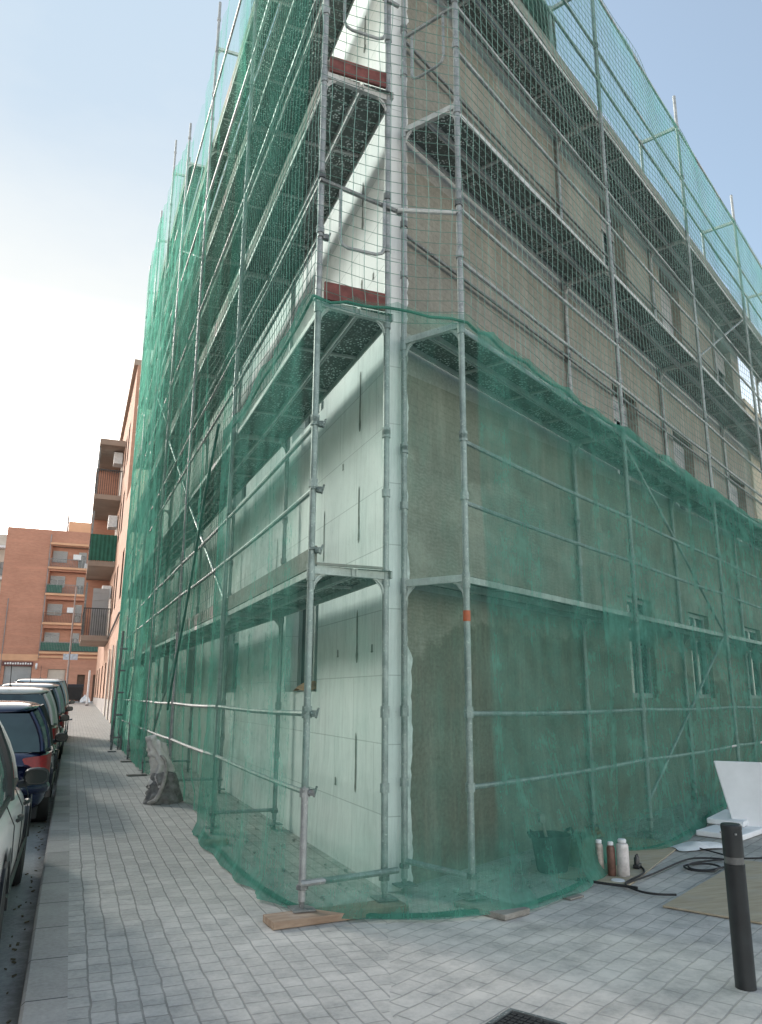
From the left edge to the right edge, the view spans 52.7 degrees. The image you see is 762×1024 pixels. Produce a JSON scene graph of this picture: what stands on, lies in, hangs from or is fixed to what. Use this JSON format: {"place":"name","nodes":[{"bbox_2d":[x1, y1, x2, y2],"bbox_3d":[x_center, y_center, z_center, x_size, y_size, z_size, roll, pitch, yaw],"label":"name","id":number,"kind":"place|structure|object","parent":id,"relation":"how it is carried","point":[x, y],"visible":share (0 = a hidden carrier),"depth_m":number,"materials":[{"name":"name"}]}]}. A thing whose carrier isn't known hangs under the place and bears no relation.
{"place":"outdoors","nodes":[
{"label":"outdoors","id":0,"kind":"place"},
{"bbox_2d":[0,759,59,1023],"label":"road","id":1,"kind":"structure","parent":0,"point":[14,925],"depth_m":5.26,"materials":[{"name":"grey asphalt"}]},
{"bbox_2d":[0,534,6,588],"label":"apartment building","id":2,"kind":"structure","parent":1,"relation":"on","point":[3,538],"depth_m":88.36,"materials":[{"name":"beige glass"}]},
{"bbox_2d":[0,562,3,575],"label":"window","id":3,"kind":"structure","parent":2,"relation":"in","point":[1,563],"depth_m":88.21,"materials":[{"name":"grey glass"}]},
{"bbox_2d":[0,721,49,938],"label":"parked car","id":4,"kind":"object","parent":1,"relation":"on","point":[15,812],"visible":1,"depth_m":4.80,"materials":[{"name":"silver metal"}]},
{"bbox_2d":[4,821,45,1023],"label":"leaves","id":5,"kind":"object","parent":1,"relation":"on","point":[14,962],"visible":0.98,"depth_m":5.16,"materials":[{"name":"brown plant"}]},
{"bbox_2d":[0,700,67,821],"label":"parked car","id":6,"kind":"object","parent":1,"relation":"on","point":[27,725],"visible":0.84,"depth_m":9.15,"materials":[{"name":"blue paint"}]},
{"bbox_2d":[0,665,69,781],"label":"parked car","id":7,"kind":"object","parent":1,"relation":"on","point":[47,698],"visible":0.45,"depth_m":13.48,"materials":[{"name":"beige paint"}]},
{"bbox_2d":[0,667,72,758],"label":"parked car","id":8,"kind":"object","parent":1,"relation":"on","point":[58,693],"visible":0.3,"depth_m":18.56,"materials":[{"name":"paint"}]},
{"bbox_2d":[18,704,70,1023],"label":"kerb","id":9,"kind":"structure","parent":1,"relation":"on","point":[44,999],"depth_m":4.71,"materials":[{"name":"concrete"}]},
{"bbox_2d":[14,665,74,741],"bbox_3d":[-10.888,6.157,24.558,2.096,2.351,4.514,6,-14,-21],"label":"parked car","id":10,"kind":"object","parent":1,"relation":"on","point":[62,683],"visible":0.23,"depth_m":23.16,"materials":[{"name":"white paint"}]},
{"bbox_2d":[0,513,97,700],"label":"apartment building","id":11,"kind":"structure","parent":1,"relation":"on","point":[44,574],"depth_m":80.73,"materials":[{"name":"brick"}]},
{"bbox_2d":[44,632,59,642],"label":"window","id":12,"kind":"structure","parent":11,"relation":"in","point":[48,637],"depth_m":80.94,"materials":[{"name":"grey glass"}]},
{"bbox_2d":[47,604,62,615],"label":"window","id":13,"kind":"structure","parent":11,"relation":"in","point":[52,608],"depth_m":81.64,"materials":[{"name":"grey glass"}]},
{"bbox_2d":[50,576,64,587],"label":"window","id":14,"kind":"structure","parent":11,"relation":"in","point":[54,579],"depth_m":82.36,"materials":[{"name":"grey glass"}]},
{"bbox_2d":[52,551,67,562],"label":"window","id":15,"kind":"structure","parent":11,"relation":"in","point":[58,555],"depth_m":82.92,"materials":[{"name":"grey glass"}]},
{"bbox_2d":[72,633,78,641],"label":"window","id":16,"kind":"structure","parent":11,"relation":"in","point":[75,638],"depth_m":81.79,"materials":[{"name":"grey glass"}]},
{"bbox_2d":[74,605,81,622],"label":"window","id":17,"kind":"structure","parent":11,"relation":"in","point":[78,608],"depth_m":82.38,"materials":[{"name":"grey glass"}]},
{"bbox_2d":[75,675,84,700],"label":"door","id":18,"kind":"structure","parent":11,"relation":"in","point":[80,678],"depth_m":80.81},
{"bbox_2d":[76,577,84,593],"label":"window","id":19,"kind":"structure","parent":11,"relation":"in","point":[80,580],"depth_m":83.09,"materials":[{"name":"grey glass"}]},
{"bbox_2d":[78,552,86,567],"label":"window","id":20,"kind":"structure","parent":11,"relation":"in","point":[83,555],"depth_m":83.76,"materials":[{"name":"grey glass"}]},
{"bbox_2d":[91,675,95,700],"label":"door","id":21,"kind":"structure","parent":11,"relation":"in","point":[93,684],"depth_m":81.10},
{"bbox_2d":[0,0,761,534],"label":"sky","id":22,"kind":"structure","parent":0,"point":[97,96],"materials":[{"name":"blue"}]},
{"bbox_2d":[67,702,761,1023],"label":"pavement","id":23,"kind":"structure","parent":0,"point":[167,924],"depth_m":4.49,"materials":[{"name":"grey tile"}]},
{"bbox_2d":[63,587,77,687],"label":"street sign","id":24,"kind":"object","parent":23,"relation":"on","point":[69,656],"visible":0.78,"depth_m":64.98,"materials":[{"name":"grey metal"}]},
{"bbox_2d":[68,684,83,701],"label":"waste container","id":25,"kind":"object","parent":23,"relation":"on","point":[75,691],"visible":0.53,"depth_m":70.81,"materials":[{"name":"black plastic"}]},
{"bbox_2d":[79,695,89,701],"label":"rubbish bag","id":26,"kind":"object","parent":23,"relation":"on","point":[83,699],"visible":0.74,"depth_m":70.42,"materials":[{"name":"white plastic"}]},
{"bbox_2d":[85,670,90,705],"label":"totem sign","id":27,"kind":"object","parent":23,"relation":"on","point":[87,696],"visible":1,"depth_m":59.98,"materials":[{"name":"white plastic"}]},
{"bbox_2d":[79,359,156,722],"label":"apartment building","id":28,"kind":"structure","parent":23,"relation":"on","point":[105,570],"depth_m":50.55,"materials":[{"name":"paint"}]},
{"bbox_2d":[126,773,146,775],"bbox_3d":[-4.325,4.653,13.632,0.340,0.032,0.120,7,-15,-26],"label":"wood block","id":29,"kind":"object","parent":23,"relation":"on","point":[143,774],"depth_m":13.59,"materials":[{"name":"grey wood"}]},
{"bbox_2d":[143,734,182,803],"bbox_3d":[-2.928,3.445,10.365,0.416,0.874,0.557,-10,-17,38],"label":"rubble sack","id":30,"kind":"object","parent":23,"relation":"on","point":[163,786],"visible":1,"depth_m":10.28,"materials":[{"name":"white plastic"}]},
{"bbox_2d":[107,0,399,912],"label":"scaffold","id":31,"kind":"object","parent":23,"relation":"on","point":[331,346],"visible":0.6,"depth_m":8.53,"materials":[{"name":"grey metal"}]},
{"bbox_2d":[111,2,246,809],"bbox_3d":[-4.751,-2.373,18.029,1.103,15.705,18.525,6,-14,-21],"label":"debris net","id":32,"kind":"object","parent":31,"relation":"attached to","point":[142,518],"visible":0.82,"depth_m":17.25,"materials":[{"name":"green fabric"}]},
{"bbox_2d":[147,108,244,647],"bbox_3d":[-3.099,-1.357,12.356,0.077,6.657,6.772,6,-15,-22],"label":"safety net","id":33,"kind":"object","parent":31,"relation":"attached to","point":[167,437],"visible":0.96,"depth_m":11.63,"materials":[{"name":"green fabric"}]},
{"bbox_2d":[263,900,405,929],"bbox_3d":[-0.282,2.608,5.006,0.950,0.047,0.201,7,-15,-26],"label":"wooden plank","id":34,"kind":"object","parent":23,"relation":"on","point":[282,920],"visible":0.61,"depth_m":4.86,"materials":[{"name":"brown wood"}]},
{"bbox_2d":[185,786,682,909],"bbox_3d":[0.424,3.399,8.253,8.133,0.029,6.465,-3,-14,13],"label":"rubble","id":35,"kind":"object","parent":23,"relation":"on","point":[455,891],"visible":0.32,"depth_m":6.52,"materials":[{"name":"grey stone"}]},
{"bbox_2d":[147,0,761,891],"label":"apartment building","id":36,"kind":"structure","parent":23,"relation":"on","point":[343,828],"depth_m":7.92,"materials":[{"name":"pale concrete panels"},{"name":"glass"}]},
{"bbox_2d":[232,632,238,692],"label":"window","id":37,"kind":"structure","parent":36,"relation":"in","point":[235,640],"depth_m":12.63,"materials":[{"name":"grey glass"}]},
{"bbox_2d":[241,486,245,500],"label":"window","id":38,"kind":"structure","parent":36,"relation":"in","point":[244,489],"depth_m":13.33,"materials":[{"name":"grey glass"}]},
{"bbox_2d":[293,681,316,690],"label":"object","id":39,"kind":"object","parent":36,"relation":"on","point":[313,685],"visible":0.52,"depth_m":8.23,"materials":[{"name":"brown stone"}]},
{"bbox_2d":[297,604,318,691],"bbox_3d":[-0.710,1.368,8.535,0.060,1.220,1.330,6,-14,-21],"label":"window","id":40,"kind":"structure","parent":36,"relation":"in","point":[302,614],"depth_m":8.94,"materials":[{"name":"grey glass"}]},
{"bbox_2d":[305,400,323,428],"bbox_3d":[-0.691,-1.569,9.237,0.060,1.220,1.330,6,-14,-21],"label":"window","id":41,"kind":"structure","parent":36,"relation":"in","point":[321,406],"depth_m":9.64,"materials":[{"name":"white glass"}]},
{"bbox_2d":[601,220,615,272],"bbox_3d":[3.357,-3.917,11.693,0.840,1.300,0.438,7,-15,-25],"label":"window","id":42,"kind":"structure","parent":36,"relation":"in","point":[603,231],"depth_m":11.84,"materials":[{"name":"grey glass"}]},
{"bbox_2d":[613,395,630,479],"bbox_3d":[3.338,-1.048,11.007,0.840,1.300,0.438,7,-15,-25],"label":"window","id":43,"kind":"structure","parent":36,"relation":"in","point":[616,414],"depth_m":11.10,"materials":[{"name":"grey glass"}]},
{"bbox_2d":[631,650,652,697],"bbox_3d":[3.390,1.808,10.266,0.840,1.300,0.437,7,-15,-25],"label":"window","id":44,"kind":"structure","parent":36,"relation":"in","point":[649,683],"depth_m":10.32,"materials":[{"name":"grey glass"}]},
{"bbox_2d":[660,288,672,333],"bbox_3d":[4.941,-3.458,13.572,0.090,1.300,1.000,-10,-17,38],"label":"window","id":45,"kind":"structure","parent":36,"relation":"in","point":[663,299],"depth_m":13.71,"materials":[{"name":"grey glass"}]},
{"bbox_2d":[673,440,687,511],"bbox_3d":[4.912,-0.587,12.895,0.899,1.300,0.546,6,-14,-21],"label":"window","id":46,"kind":"structure","parent":36,"relation":"in","point":[679,458],"depth_m":13.08,"materials":[{"name":"grey glass"}]},
{"bbox_2d":[689,614,710,697],"bbox_3d":[4.963,2.269,12.153,0.928,1.300,0.487,7,-15,-25],"label":"window","id":47,"kind":"structure","parent":36,"relation":"in","point":[696,617],"depth_m":12.22,"materials":[{"name":"grey glass"}]},
{"bbox_2d":[716,352,725,388],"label":"window","id":48,"kind":"structure","parent":36,"relation":"in","point":[718,365],"depth_m":16.27,"materials":[{"name":"grey glass"}]},
{"bbox_2d":[729,482,738,506],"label":"window","id":49,"kind":"structure","parent":36,"relation":"in","point":[733,492],"depth_m":15.58,"materials":[{"name":"grey glass"}]},
{"bbox_2d":[745,628,761,697],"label":"window","id":50,"kind":"structure","parent":36,"relation":"in","point":[752,687],"depth_m":14.60,"materials":[{"name":"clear glass"}]},
{"bbox_2d":[455,897,529,920],"bbox_3d":[0.742,2.662,5.184,0.261,0.037,0.450,12,-18,-40],"label":"wooden plank","id":51,"kind":"object","parent":23,"relation":"on","point":[505,914],"visible":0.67,"depth_m":5.09,"materials":[{"name":"brown wood"}]},
{"bbox_2d":[485,1008,566,1023],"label":"drain cover","id":52,"kind":"object","parent":23,"relation":"on","point":[511,1016],"visible":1,"depth_m":3.41,"materials":[{"name":"black metal"}]},
{"bbox_2d":[527,827,573,873],"bbox_3d":[1.411,2.794,6.375,0.361,0.336,0.349,-5,-14,21],"label":"bucket","id":53,"kind":"object","parent":23,"relation":"on","point":[561,852],"visible":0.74,"depth_m":6.26,"materials":[{"name":"black rubber"}]},
{"bbox_2d":[537,813,547,836],"bbox_3d":[1.377,2.729,6.426,0.130,0.403,0.053,3,-14,-9],"label":"trowel","id":54,"kind":"object","parent":53,"relation":"in","point":[543,827],"visible":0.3,"depth_m":6.44,"materials":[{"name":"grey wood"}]},
{"bbox_2d":[563,893,583,899],"bbox_3d":[1.376,2.759,5.523,0.160,0.014,0.082,11,-17,-38],"label":"broken board","id":55,"kind":"object","parent":23,"relation":"on","point":[573,896],"visible":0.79,"depth_m":5.50,"materials":[{"name":"grey wood"}]},
{"bbox_2d":[392,0,761,899],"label":"scaffold","id":56,"kind":"object","parent":23,"relation":"on","point":[454,348],"visible":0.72,"depth_m":8.70,"materials":[{"name":"grey metal"}]},
{"bbox_2d":[192,294,761,919],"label":"debris net","id":57,"kind":"object","parent":56,"relation":"attached to","point":[650,632],"visible":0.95,"depth_m":7.54,"materials":[{"name":"green fabric"}]},
{"bbox_2d":[228,0,761,522],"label":"safety net","id":58,"kind":"object","parent":56,"relation":"attached to","point":[268,234],"visible":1,"depth_m":8.65,"materials":[{"name":"green fabric"}]},
{"bbox_2d":[578,878,637,888],"bbox_3d":[1.718,2.831,5.867,0.473,0.020,0.035,-9,-16,35],"label":"cable","id":59,"kind":"object","parent":23,"relation":"on","point":[612,884],"visible":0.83,"depth_m":5.83,"materials":[{"name":"black rubber"}]},
{"bbox_2d":[556,836,683,884],"bbox_3d":[2.180,3.088,6.875,0.602,0.012,2.150,-8,-16,31],"label":"plywood sheet","id":60,"kind":"object","parent":23,"relation":"on","point":[650,859],"visible":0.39,"depth_m":6.67,"materials":[{"name":"brown wood"}]},
{"bbox_2d":[568,832,599,866],"bbox_3d":[1.706,2.913,6.642,0.260,0.233,0.373,-11,-17,39],"label":"crate","id":61,"kind":"object","parent":60,"relation":"on","point":[573,860],"visible":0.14,"depth_m":6.49,"materials":[{"name":"green plastic"}]},
{"bbox_2d":[595,839,603,868],"bbox_3d":[1.767,2.791,6.232,0.066,0.264,0.066,6,-14,-21],"label":"spray can","id":62,"kind":"object","parent":60,"relation":"on","point":[599,846],"visible":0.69,"depth_m":6.21,"materials":[{"name":"white plastic"}]},
{"bbox_2d":[606,841,615,875],"bbox_3d":[1.854,2.789,6.201,0.066,0.254,0.066,6,-14,-21],"label":"spray can","id":63,"kind":"object","parent":60,"relation":"on","point":[611,859],"visible":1,"depth_m":6.18,"materials":[{"name":"brown metal"}]},
{"bbox_2d":[611,878,624,881],"bbox_3d":[1.846,2.872,6.002,0.110,0.016,0.108,6,-14,-21],"label":"lid","id":64,"kind":"object","parent":60,"relation":"on","point":[617,880],"visible":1,"depth_m":5.98,"materials":[{"name":"white plastic"}]},
{"bbox_2d":[616,838,629,876],"bbox_3d":[1.942,2.773,6.185,0.096,0.279,0.096,6,-14,-21],"label":"spray can","id":65,"kind":"object","parent":60,"relation":"on","point":[622,855],"visible":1,"depth_m":6.15,"materials":[{"name":"silver metal"}]},
{"bbox_2d":[633,854,641,868],"bbox_3d":[2.149,2.928,6.463,0.050,0.105,0.120,-7,-15,28],"label":"power plug","id":66,"kind":"object","parent":60,"relation":"on","point":[637,864],"visible":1,"depth_m":6.42,"materials":[{"name":"black paint"}]},
{"bbox_2d":[625,866,676,895],"bbox_3d":[2.010,2.870,6.022,0.301,0.016,0.983,-1,-13,4],"label":"cable","id":67,"kind":"object","parent":60,"relation":"on","point":[652,893],"visible":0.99,"depth_m":5.62,"materials":[{"name":"black rubber"}]},
{"bbox_2d":[671,841,721,850],"bbox_3d":[3.064,3.192,7.411,0.659,0.056,0.282,6,-14,-21],"label":"plastic bag","id":68,"kind":"object","parent":60,"relation":"on","point":[691,846],"visible":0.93,"depth_m":7.32,"materials":[{"name":"white plastic"}]},
{"bbox_2d":[626,857,761,883],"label":"cable","id":69,"kind":"object","parent":23,"relation":"on","point":[689,868],"visible":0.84,"depth_m":6.53,"materials":[{"name":"black rubber"}]},
{"bbox_2d":[700,848,722,854],"bbox_3d":[3.049,3.146,7.150,0.075,0.014,0.787,2,-14,-6],"label":"cable","id":70,"kind":"object","parent":23,"relation":"on","point":[711,851],"visible":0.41,"depth_m":7.11,"materials":[{"name":"black rubber"}]},
{"bbox_2d":[663,860,761,923],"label":"plywood sheet","id":71,"kind":"object","parent":23,"relation":"on","point":[708,897],"visible":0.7,"depth_m":5.49,"materials":[{"name":"beige wood"}]},
{"bbox_2d":[696,824,761,839],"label":"foam board","id":72,"kind":"object","parent":23,"relation":"on","point":[713,831],"visible":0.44,"depth_m":8.01,"materials":[{"name":"white plastic"}]},
{"bbox_2d":[707,809,747,826],"bbox_3d":[3.935,3.412,8.591,0.392,0.074,0.758,-10,-17,37],"label":"foam board","id":73,"kind":"object","parent":72,"relation":"on","point":[720,817],"visible":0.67,"depth_m":8.41,"materials":[{"name":"white plastic"}]},
{"bbox_2d":[714,761,761,826],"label":"foam board","id":74,"kind":"object","parent":72,"relation":"on","point":[741,784],"visible":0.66,"depth_m":8.44,"materials":[{"name":"white plastic"}]},
{"bbox_2d":[720,822,756,991],"bbox_3d":[1.818,1.994,3.918,0.104,0.767,0.106,6,-14,-21],"label":"bollard","id":75,"kind":"object","parent":23,"relation":"on","point":[739,914],"visible":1,"depth_m":3.88,"materials":[{"name":"black metal"}]},
{"bbox_2d":[742,398,761,576],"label":"apartment building","id":76,"kind":"structure","parent":0,"point":[754,480],"depth_m":16.53,"materials":[{"name":"beige glass"}]}
]}

